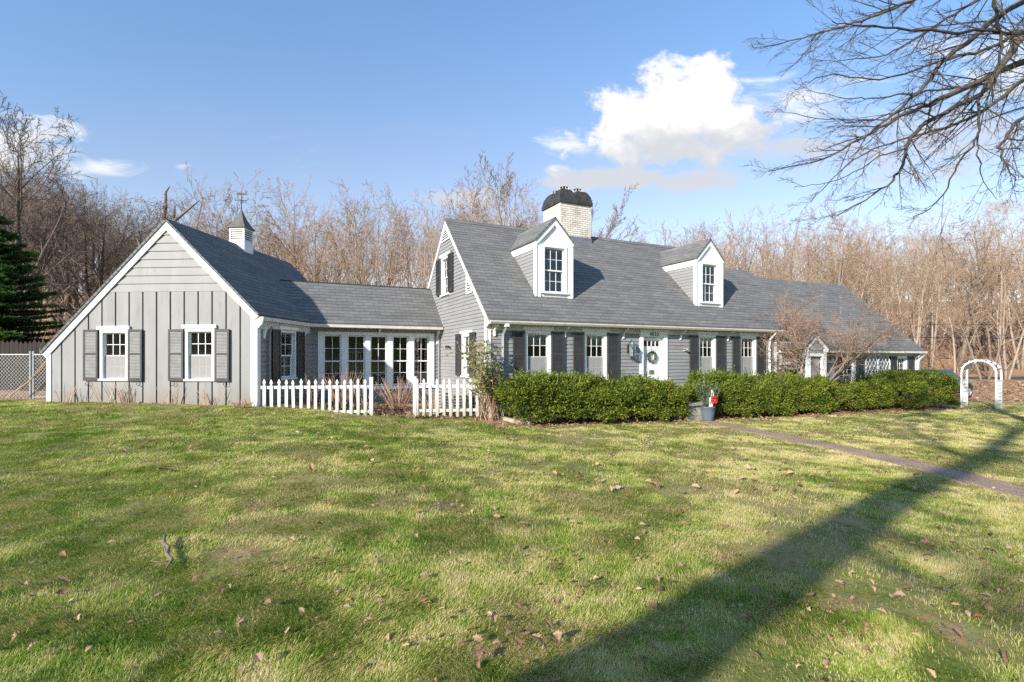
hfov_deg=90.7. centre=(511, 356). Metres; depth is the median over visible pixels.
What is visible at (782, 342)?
window
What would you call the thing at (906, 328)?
brushwood shrub
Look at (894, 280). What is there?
forked tree
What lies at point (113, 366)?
window
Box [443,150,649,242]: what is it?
vase tree
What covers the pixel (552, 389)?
yew hedge
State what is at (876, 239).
crooked tree
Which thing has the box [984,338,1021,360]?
brushwood shrub
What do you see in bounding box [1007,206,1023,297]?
brown tree
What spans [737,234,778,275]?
slim tree
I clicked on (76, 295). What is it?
dark tree
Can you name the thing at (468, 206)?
forked tree
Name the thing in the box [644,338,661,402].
door
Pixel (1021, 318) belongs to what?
forked tree
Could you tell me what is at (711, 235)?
brown tree
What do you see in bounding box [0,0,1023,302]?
sky
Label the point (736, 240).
slim tree
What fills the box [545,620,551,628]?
fallen leaf
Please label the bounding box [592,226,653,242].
forked tree
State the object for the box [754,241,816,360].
forked tree
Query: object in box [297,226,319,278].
brown tree
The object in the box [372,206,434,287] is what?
brown tree
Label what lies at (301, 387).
picket fence
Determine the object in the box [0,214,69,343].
fir tree
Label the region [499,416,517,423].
landscape timber
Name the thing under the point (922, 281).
forked tree
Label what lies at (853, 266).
crooked tree
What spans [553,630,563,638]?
fallen leaf
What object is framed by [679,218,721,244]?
slim tree
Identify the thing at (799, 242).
forked tree
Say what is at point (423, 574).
fallen leaf
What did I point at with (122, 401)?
dry weed
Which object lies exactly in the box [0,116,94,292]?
dark tree
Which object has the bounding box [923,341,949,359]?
brushwood shrub
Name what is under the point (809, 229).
crooked tree
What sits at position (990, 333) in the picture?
crooked tree
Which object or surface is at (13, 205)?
dark tree
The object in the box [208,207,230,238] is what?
slim tree
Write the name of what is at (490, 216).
slim tree
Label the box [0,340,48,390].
stockade fence
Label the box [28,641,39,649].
fallen leaf
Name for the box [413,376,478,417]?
picket fence
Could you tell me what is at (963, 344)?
crooked tree
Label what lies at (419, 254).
forked tree
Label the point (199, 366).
window
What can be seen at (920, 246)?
forked tree
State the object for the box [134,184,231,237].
forked tree
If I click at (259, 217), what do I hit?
forked tree
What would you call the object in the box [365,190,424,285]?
slim tree
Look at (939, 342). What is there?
forked tree
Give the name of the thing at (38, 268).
forked tree
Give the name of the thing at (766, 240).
slim tree
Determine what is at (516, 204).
slim tree
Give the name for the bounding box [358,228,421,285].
slim tree
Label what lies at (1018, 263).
slim tree
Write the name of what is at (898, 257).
forked tree
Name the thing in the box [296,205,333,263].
slim tree
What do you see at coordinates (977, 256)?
brown tree
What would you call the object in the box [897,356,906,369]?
window
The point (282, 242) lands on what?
forked tree
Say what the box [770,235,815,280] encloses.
slim tree
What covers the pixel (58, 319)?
dark tree
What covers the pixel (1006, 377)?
pale tree
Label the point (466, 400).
slatted bench
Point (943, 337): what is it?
utility wire
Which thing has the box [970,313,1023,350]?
brushwood shrub
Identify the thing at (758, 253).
forked tree
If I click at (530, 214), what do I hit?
slim tree
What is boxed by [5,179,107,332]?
dark tree
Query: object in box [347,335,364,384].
sunroom window
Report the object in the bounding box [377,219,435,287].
brown tree
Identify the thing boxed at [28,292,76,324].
brushwood shrub
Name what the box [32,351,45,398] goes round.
chain link gate
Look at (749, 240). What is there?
forked tree
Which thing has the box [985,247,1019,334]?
forked tree
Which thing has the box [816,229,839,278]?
crooked tree
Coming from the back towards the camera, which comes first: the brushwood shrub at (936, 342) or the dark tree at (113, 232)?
the dark tree at (113, 232)
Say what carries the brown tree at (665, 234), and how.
on the ground at (842, 596)
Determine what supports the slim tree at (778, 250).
on the ground at (842, 596)
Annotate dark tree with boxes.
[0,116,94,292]
[0,142,125,323]
[0,153,56,286]
[0,159,61,316]
[0,164,91,337]
[3,161,54,248]
[4,170,90,309]
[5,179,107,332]
[7,197,111,331]
[10,177,87,223]
[21,165,143,308]
[29,179,154,298]
[36,187,113,307]
[42,185,92,262]
[50,186,132,284]
[54,199,122,293]
[74,214,148,303]
[79,195,134,273]
[90,233,133,287]
[103,206,134,267]
[107,193,158,263]
[111,193,205,262]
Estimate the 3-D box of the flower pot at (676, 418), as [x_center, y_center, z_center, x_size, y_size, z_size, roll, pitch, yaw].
[4.616,1.392,14.287,0.461,0.771,0.504,0,0,-42]
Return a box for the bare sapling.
[6,330,46,398]
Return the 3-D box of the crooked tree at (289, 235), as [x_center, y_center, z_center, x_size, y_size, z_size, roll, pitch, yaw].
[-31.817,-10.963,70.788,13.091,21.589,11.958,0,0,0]
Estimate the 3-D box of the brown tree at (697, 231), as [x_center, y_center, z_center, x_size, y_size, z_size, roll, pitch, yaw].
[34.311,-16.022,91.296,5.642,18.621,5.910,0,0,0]
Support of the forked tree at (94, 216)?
on the ground at (842, 596)
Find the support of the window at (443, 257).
in the house
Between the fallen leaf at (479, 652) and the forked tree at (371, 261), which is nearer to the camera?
the fallen leaf at (479, 652)
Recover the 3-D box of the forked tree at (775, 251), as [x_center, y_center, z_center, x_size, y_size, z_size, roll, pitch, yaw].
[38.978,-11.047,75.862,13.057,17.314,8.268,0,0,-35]
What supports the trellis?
attached to the house
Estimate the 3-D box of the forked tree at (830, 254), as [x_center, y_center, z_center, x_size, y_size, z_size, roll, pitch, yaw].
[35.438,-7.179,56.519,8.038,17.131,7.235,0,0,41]
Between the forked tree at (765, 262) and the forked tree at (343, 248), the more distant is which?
the forked tree at (343, 248)
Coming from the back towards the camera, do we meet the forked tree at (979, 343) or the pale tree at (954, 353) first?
the forked tree at (979, 343)
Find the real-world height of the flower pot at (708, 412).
1.248 m
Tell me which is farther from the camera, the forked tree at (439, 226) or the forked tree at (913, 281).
the forked tree at (439, 226)
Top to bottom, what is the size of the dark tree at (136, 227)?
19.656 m
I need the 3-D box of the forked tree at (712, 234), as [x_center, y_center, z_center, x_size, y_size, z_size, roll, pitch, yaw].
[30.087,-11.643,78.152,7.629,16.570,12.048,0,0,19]
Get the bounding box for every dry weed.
[55,383,75,402]
[88,379,128,402]
[114,381,134,402]
[157,385,181,404]
[196,388,225,405]
[229,398,254,407]
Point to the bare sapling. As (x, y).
(32, 376)
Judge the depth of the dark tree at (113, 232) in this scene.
97.47 m
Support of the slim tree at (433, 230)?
on the ground at (842, 596)
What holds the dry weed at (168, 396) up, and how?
on the ground at (842, 596)
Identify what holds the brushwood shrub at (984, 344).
on the ground at (842, 596)
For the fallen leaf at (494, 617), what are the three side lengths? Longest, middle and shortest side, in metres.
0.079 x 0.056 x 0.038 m
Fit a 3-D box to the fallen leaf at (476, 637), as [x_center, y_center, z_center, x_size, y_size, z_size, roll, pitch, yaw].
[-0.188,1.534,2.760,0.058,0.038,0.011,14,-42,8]
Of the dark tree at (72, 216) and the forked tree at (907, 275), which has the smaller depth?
the forked tree at (907, 275)
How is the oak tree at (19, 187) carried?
on the ground at (842, 596)
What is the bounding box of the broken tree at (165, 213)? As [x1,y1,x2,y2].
[126,186,199,245]
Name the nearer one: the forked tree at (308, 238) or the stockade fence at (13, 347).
the stockade fence at (13, 347)
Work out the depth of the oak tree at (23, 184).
31.91 m
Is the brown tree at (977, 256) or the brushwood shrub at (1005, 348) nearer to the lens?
the brushwood shrub at (1005, 348)
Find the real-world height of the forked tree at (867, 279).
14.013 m
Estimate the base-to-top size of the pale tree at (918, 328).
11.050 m
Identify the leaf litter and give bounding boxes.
[13,380,1023,681]
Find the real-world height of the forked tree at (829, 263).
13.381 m
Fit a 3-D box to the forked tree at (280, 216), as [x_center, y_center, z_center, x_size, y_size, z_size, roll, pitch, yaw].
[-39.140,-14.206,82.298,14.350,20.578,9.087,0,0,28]
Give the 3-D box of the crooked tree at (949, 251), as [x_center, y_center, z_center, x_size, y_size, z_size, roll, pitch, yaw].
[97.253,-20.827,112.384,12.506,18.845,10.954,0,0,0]
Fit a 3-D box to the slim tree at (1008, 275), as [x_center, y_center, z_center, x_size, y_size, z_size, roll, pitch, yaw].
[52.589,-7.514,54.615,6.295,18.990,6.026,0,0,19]
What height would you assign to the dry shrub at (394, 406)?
1.024 m
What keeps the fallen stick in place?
on the ground at (842, 596)
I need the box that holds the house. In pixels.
[40,186,927,417]
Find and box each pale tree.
[852,238,916,321]
[873,252,952,344]
[894,261,950,368]
[918,271,978,373]
[936,278,1023,380]
[967,249,1023,379]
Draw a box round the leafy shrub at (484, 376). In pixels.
[446,332,504,420]
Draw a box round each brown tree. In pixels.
[0,157,40,204]
[55,184,112,290]
[95,212,142,280]
[193,206,219,236]
[196,202,226,232]
[260,174,333,281]
[273,223,330,281]
[276,196,361,282]
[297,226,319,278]
[368,217,401,286]
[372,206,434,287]
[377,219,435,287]
[484,205,508,225]
[639,219,700,245]
[687,220,703,240]
[689,217,730,267]
[726,236,759,275]
[729,235,762,276]
[757,256,783,278]
[789,223,834,283]
[804,228,832,279]
[822,216,879,293]
[851,245,879,306]
[870,222,903,290]
[950,215,1005,343]
[970,222,1019,288]
[988,236,1016,298]
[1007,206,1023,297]
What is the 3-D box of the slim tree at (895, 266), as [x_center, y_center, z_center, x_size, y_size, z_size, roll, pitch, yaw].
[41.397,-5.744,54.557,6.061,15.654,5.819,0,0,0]
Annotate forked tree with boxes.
[0,147,35,199]
[1,159,71,273]
[2,165,51,210]
[2,169,83,337]
[13,168,150,310]
[30,170,93,288]
[39,188,144,287]
[56,205,136,294]
[113,205,209,245]
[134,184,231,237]
[244,207,307,260]
[252,209,327,276]
[253,205,330,281]
[274,210,339,271]
[276,219,321,275]
[313,238,382,284]
[319,176,423,286]
[326,221,371,282]
[333,180,423,286]
[333,203,425,287]
[334,231,371,282]
[381,214,419,286]
[396,237,439,286]
[397,219,441,287]
[399,178,485,281]
[400,203,448,287]
[404,218,437,287]
[426,206,452,263]
[433,182,511,251]
[464,186,539,227]
[517,193,538,228]
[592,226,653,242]
[628,221,727,247]
[680,225,773,271]
[686,226,726,248]
[701,224,740,267]
[715,233,793,278]
[717,228,797,280]
[726,240,787,277]
[738,255,790,277]
[742,233,792,275]
[745,209,818,279]
[747,223,816,280]
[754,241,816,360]
[758,242,811,280]
[768,220,873,294]
[778,223,823,279]
[794,216,873,294]
[799,244,926,319]
[835,251,928,324]
[842,196,983,368]
[844,217,891,277]
[859,219,955,336]
[877,237,971,368]
[882,239,935,336]
[883,237,936,338]
[893,220,948,308]
[894,230,960,340]
[897,220,980,344]
[910,229,949,307]
[910,257,974,348]
[925,234,976,312]
[933,232,1023,350]
[935,191,1023,369]
[939,255,1020,371]
[952,234,1004,277]
[959,250,1023,360]
[968,231,1023,305]
[979,251,1023,369]
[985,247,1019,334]
[990,246,1023,315]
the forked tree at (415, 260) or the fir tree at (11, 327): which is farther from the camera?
the forked tree at (415, 260)
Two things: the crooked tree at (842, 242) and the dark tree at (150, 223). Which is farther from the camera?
the crooked tree at (842, 242)
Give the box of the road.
[963,376,1023,378]
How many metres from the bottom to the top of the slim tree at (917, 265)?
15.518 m
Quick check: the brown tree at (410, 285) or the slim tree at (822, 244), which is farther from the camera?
the slim tree at (822, 244)
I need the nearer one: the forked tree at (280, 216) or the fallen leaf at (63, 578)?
the fallen leaf at (63, 578)
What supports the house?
on the ground at (842, 596)
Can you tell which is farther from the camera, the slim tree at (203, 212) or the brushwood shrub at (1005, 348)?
the brushwood shrub at (1005, 348)
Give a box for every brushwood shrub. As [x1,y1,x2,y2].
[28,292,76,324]
[883,314,926,337]
[897,321,941,347]
[911,323,959,358]
[917,337,995,373]
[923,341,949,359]
[926,351,987,374]
[928,316,975,341]
[942,329,1023,370]
[954,327,1012,349]
[969,322,1022,348]
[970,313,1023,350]
[978,330,1022,361]
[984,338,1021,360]
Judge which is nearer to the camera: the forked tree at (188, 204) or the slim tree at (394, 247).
the forked tree at (188, 204)
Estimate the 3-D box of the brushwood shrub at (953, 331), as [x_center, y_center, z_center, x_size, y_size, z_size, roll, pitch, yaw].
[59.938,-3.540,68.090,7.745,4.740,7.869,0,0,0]
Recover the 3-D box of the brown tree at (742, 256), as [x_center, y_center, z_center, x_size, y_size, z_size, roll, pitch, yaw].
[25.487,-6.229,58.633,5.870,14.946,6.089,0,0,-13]
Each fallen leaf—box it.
[12,630,24,640]
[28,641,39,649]
[55,587,68,594]
[57,576,68,581]
[251,546,260,551]
[252,651,264,661]
[263,598,270,604]
[420,572,428,576]
[473,634,482,641]
[476,648,483,658]
[489,614,497,621]
[506,627,513,634]
[532,632,542,644]
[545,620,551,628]
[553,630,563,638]
[556,630,564,641]
[618,637,625,643]
[649,602,656,609]
[894,590,905,596]
[955,629,962,637]
[973,612,985,617]
[1001,650,1008,662]
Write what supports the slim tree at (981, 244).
on the ground at (842, 596)
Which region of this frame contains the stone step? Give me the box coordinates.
[640,401,708,420]
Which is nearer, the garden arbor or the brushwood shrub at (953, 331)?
the garden arbor
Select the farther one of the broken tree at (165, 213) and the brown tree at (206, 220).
the brown tree at (206, 220)
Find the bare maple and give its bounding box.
[741,268,955,412]
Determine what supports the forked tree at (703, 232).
on the ground at (842, 596)
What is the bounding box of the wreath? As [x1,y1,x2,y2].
[647,351,656,362]
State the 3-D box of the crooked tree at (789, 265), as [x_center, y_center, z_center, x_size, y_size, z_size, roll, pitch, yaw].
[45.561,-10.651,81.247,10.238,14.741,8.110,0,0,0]
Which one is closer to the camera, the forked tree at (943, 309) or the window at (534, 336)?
the window at (534, 336)
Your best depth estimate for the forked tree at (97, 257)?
58.94 m
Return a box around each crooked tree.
[205,178,327,277]
[222,203,301,266]
[253,227,301,265]
[255,202,310,266]
[269,207,337,280]
[324,239,378,283]
[771,198,894,319]
[773,207,865,294]
[781,245,812,278]
[802,216,901,323]
[811,214,870,276]
[812,232,859,280]
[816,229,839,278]
[844,221,901,306]
[860,216,925,310]
[902,253,947,328]
[915,219,1023,371]
[926,211,1023,357]
[930,219,975,295]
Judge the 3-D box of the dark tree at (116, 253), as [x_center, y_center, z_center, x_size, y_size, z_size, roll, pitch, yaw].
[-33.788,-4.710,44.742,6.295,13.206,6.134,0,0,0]
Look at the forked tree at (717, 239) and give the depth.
77.62 m
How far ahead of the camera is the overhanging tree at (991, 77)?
6.87 m
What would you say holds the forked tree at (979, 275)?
on the ground at (842, 596)
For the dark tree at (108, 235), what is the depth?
69.62 m
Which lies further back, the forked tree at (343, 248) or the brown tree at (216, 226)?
the forked tree at (343, 248)
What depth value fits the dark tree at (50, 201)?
98.48 m
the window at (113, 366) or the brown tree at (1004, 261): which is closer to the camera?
the window at (113, 366)
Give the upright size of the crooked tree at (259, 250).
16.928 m
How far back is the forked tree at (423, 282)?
35.60 m
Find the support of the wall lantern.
attached to the house
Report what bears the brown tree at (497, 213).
on the ground at (842, 596)
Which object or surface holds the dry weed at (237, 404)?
on the ground at (842, 596)
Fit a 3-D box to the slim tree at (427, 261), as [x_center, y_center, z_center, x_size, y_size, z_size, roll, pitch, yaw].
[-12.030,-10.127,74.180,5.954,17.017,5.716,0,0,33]
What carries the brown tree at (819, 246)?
on the ground at (842, 596)
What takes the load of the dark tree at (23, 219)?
on the ground at (842, 596)
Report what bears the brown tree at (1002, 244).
on the ground at (842, 596)
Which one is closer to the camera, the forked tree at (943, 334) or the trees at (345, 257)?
the trees at (345, 257)
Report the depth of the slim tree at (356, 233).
73.30 m
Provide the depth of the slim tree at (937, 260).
66.19 m
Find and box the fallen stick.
[150,534,173,567]
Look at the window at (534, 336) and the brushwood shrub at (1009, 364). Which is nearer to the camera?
the window at (534, 336)
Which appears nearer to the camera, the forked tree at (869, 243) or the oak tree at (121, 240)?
the oak tree at (121, 240)
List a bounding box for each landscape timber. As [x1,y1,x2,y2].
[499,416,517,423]
[517,420,532,424]
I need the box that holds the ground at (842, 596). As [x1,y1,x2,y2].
[0,290,1023,681]
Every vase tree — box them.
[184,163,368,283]
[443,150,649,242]
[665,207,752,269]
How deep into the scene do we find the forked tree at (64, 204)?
117.60 m
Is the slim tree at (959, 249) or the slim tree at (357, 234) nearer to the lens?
the slim tree at (357, 234)
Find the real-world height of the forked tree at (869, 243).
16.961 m
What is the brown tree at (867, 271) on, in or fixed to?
on the ground at (842, 596)
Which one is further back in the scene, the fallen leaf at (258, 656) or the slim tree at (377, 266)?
the slim tree at (377, 266)
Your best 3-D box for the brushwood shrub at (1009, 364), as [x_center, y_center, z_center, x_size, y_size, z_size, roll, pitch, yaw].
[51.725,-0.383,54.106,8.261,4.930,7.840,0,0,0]
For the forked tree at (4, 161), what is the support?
on the ground at (842, 596)
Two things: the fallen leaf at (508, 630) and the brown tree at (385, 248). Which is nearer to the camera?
the fallen leaf at (508, 630)
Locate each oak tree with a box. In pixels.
[0,91,109,338]
[0,138,59,243]
[7,163,147,316]
[73,210,162,294]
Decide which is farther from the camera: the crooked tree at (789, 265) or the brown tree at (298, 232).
the crooked tree at (789, 265)
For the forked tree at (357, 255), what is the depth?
83.22 m
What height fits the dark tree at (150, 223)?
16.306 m
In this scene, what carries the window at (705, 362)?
in the house
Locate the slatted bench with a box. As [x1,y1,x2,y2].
[435,389,467,414]
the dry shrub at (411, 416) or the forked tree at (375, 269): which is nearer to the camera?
the dry shrub at (411, 416)
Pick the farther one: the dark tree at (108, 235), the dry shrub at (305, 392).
the dark tree at (108, 235)
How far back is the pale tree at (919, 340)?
49.98 m
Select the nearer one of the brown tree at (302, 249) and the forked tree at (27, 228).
the forked tree at (27, 228)
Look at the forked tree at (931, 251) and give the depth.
92.04 m
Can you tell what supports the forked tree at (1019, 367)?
on the ground at (842, 596)
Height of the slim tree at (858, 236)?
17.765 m
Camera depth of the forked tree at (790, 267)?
60.39 m
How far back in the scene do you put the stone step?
14.35 m
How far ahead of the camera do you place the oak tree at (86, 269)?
36.95 m
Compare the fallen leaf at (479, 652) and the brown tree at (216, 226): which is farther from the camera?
the brown tree at (216, 226)
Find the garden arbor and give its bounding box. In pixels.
[960,359,1002,408]
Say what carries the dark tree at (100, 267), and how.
on the ground at (842, 596)
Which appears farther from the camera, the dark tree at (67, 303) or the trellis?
the dark tree at (67, 303)
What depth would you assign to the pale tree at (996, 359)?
39.26 m
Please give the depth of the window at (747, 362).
17.37 m
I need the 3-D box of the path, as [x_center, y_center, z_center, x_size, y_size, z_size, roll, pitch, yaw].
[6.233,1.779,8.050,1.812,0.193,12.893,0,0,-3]
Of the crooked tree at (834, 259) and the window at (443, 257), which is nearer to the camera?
the window at (443, 257)
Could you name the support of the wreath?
attached to the house
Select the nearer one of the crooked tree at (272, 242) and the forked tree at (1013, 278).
the crooked tree at (272, 242)
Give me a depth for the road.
47.11 m
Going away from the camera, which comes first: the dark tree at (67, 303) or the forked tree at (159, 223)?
the dark tree at (67, 303)
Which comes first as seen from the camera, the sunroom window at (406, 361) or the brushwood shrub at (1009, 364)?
the sunroom window at (406, 361)
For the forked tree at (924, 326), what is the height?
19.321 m
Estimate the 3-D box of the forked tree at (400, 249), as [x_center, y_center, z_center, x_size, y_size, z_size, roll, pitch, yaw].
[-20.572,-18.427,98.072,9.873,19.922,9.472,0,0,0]
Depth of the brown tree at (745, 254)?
77.88 m
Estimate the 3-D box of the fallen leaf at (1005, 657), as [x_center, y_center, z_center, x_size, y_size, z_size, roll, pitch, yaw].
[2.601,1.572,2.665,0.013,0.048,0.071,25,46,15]
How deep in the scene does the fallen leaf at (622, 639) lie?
2.77 m
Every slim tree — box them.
[0,133,72,332]
[0,151,38,230]
[39,187,77,301]
[176,182,260,246]
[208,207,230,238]
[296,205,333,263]
[298,202,362,282]
[305,216,346,281]
[321,221,379,281]
[330,192,386,284]
[339,197,373,275]
[341,193,385,284]
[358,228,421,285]
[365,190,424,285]
[369,211,415,284]
[395,210,452,350]
[412,239,437,285]
[415,208,440,273]
[460,185,510,224]
[487,164,543,226]
[497,174,543,226]
[517,203,537,226]
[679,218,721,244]
[718,222,749,266]
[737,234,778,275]
[743,201,788,277]
[751,224,804,279]
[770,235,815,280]
[772,232,799,278]
[795,217,844,280]
[811,211,867,281]
[837,216,892,297]
[840,212,874,281]
[845,237,901,304]
[856,227,920,321]
[878,246,916,316]
[903,236,927,315]
[906,222,965,347]
[950,235,972,290]
[953,244,987,301]
[963,218,1002,302]
[969,203,1023,363]
[971,194,1023,300]
[975,216,1022,344]
[978,217,1019,257]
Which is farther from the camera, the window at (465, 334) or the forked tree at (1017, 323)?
the forked tree at (1017, 323)
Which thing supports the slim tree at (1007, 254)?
on the ground at (842, 596)
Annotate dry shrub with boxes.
[296,370,328,404]
[322,371,363,407]
[346,380,375,409]
[373,376,421,410]
[404,408,428,418]
[418,387,454,412]
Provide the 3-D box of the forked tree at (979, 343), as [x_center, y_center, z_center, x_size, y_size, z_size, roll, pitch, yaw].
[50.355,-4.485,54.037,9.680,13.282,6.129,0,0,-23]
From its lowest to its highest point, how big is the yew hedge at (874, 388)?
1.592 m
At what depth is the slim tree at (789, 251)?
74.28 m
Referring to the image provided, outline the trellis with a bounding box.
[865,355,889,398]
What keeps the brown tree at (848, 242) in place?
on the ground at (842, 596)
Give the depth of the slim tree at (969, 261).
65.16 m
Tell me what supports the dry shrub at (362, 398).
on the ground at (842, 596)
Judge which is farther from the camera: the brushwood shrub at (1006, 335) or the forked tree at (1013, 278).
the forked tree at (1013, 278)
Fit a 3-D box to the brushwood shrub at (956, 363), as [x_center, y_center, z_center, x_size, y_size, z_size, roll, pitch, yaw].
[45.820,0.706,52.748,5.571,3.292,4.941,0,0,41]
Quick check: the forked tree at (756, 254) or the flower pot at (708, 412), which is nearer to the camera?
the flower pot at (708, 412)
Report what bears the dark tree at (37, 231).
on the ground at (842, 596)
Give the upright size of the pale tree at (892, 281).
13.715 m
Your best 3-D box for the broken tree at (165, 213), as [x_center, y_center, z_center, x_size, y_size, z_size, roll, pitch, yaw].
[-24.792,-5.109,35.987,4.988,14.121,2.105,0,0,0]
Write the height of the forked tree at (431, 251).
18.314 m
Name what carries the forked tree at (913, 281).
on the ground at (842, 596)
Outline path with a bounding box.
[696,420,1023,497]
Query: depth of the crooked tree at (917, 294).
75.27 m
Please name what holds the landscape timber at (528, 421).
on the ground at (842, 596)
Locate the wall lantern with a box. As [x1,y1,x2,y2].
[627,339,635,359]
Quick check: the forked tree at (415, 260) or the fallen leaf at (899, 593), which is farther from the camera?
the forked tree at (415, 260)
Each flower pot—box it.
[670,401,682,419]
[692,378,721,420]
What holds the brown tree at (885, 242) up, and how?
on the ground at (842, 596)
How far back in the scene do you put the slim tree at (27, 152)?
46.08 m
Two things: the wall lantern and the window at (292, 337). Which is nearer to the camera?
the window at (292, 337)
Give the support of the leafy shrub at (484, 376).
on the ground at (842, 596)
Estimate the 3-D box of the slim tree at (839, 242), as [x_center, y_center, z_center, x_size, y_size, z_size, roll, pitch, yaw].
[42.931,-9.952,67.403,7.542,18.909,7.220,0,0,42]
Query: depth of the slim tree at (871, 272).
41.78 m
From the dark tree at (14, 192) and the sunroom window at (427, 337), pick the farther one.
the dark tree at (14, 192)
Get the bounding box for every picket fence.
[261,377,373,415]
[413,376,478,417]
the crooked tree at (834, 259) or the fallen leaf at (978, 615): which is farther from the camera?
the crooked tree at (834, 259)
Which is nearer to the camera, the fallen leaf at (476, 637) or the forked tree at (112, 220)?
the fallen leaf at (476, 637)
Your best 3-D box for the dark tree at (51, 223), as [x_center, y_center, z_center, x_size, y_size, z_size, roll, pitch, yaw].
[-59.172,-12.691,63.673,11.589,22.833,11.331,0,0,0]
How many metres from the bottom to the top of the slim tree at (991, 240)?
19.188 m
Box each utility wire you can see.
[893,323,978,324]
[919,337,1023,338]
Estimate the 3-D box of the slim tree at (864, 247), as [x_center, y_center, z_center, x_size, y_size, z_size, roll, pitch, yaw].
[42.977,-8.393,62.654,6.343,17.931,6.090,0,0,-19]
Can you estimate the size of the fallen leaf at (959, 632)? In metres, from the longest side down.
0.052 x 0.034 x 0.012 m
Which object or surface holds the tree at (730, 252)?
on the ground at (842, 596)
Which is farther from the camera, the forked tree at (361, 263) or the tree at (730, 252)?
the tree at (730, 252)
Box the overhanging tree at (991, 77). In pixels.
[738,0,1023,265]
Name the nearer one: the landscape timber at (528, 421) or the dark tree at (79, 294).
the landscape timber at (528, 421)
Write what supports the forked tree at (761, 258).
on the ground at (842, 596)
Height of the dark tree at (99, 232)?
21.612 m
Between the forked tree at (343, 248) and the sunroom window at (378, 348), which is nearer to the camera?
the sunroom window at (378, 348)
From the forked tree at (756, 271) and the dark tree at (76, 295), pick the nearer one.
the forked tree at (756, 271)
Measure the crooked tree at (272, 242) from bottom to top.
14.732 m
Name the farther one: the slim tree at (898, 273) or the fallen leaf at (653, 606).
the slim tree at (898, 273)
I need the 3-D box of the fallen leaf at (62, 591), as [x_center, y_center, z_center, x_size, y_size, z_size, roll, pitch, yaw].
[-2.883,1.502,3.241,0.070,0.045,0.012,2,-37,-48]
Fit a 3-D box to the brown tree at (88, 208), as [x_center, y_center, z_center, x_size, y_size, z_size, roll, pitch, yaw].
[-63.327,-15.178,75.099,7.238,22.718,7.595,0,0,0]
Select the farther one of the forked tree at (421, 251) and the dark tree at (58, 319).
the forked tree at (421, 251)
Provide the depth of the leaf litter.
7.43 m
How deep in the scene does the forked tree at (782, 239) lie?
74.25 m
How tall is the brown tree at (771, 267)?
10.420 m
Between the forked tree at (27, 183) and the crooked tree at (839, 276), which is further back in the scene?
the forked tree at (27, 183)
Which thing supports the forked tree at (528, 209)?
on the ground at (842, 596)
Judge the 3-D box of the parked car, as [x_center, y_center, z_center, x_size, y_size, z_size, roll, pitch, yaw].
[21.357,1.343,25.603,4.415,1.445,1.800,0,0,-26]
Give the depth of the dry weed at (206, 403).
12.05 m
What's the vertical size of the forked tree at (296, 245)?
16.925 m
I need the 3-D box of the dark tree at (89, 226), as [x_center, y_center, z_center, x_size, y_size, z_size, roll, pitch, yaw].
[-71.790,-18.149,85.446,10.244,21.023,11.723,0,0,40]
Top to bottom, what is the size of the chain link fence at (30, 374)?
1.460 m
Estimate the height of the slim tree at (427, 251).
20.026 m
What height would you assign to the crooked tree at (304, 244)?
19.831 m
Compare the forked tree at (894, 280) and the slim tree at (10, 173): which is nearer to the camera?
the forked tree at (894, 280)
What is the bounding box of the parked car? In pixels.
[919,369,973,397]
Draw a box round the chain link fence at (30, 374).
[0,351,31,398]
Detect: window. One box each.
[96,326,130,380]
[182,325,216,380]
[279,326,298,379]
[324,335,340,385]
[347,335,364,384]
[370,335,386,384]
[393,336,407,384]
[414,336,428,383]
[439,251,449,296]
[460,330,471,377]
[523,327,553,375]
[541,244,568,294]
[582,329,609,379]
[696,332,717,373]
[700,261,719,303]
[738,333,758,376]
[779,342,792,364]
[843,357,855,382]
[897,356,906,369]
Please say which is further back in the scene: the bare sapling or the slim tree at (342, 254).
the slim tree at (342, 254)
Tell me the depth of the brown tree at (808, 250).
68.25 m
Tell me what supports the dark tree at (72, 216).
on the ground at (842, 596)
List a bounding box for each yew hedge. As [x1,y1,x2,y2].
[492,363,693,423]
[683,362,833,417]
[808,373,904,411]
[866,362,960,409]
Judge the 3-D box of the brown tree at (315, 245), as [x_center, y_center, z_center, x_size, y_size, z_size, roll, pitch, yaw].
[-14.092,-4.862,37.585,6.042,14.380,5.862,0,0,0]
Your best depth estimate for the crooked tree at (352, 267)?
73.22 m
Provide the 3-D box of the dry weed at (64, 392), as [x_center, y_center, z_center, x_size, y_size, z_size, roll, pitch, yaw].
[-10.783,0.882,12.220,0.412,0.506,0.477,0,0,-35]
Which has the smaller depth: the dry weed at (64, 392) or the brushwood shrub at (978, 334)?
the dry weed at (64, 392)
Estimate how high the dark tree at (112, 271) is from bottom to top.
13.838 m
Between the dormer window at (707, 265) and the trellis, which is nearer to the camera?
the dormer window at (707, 265)
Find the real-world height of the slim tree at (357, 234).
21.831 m
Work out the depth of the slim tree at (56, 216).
63.69 m
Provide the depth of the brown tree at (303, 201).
46.63 m
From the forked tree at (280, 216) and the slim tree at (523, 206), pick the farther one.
the forked tree at (280, 216)
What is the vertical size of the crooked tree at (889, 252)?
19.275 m
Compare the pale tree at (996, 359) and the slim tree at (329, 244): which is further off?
the slim tree at (329, 244)

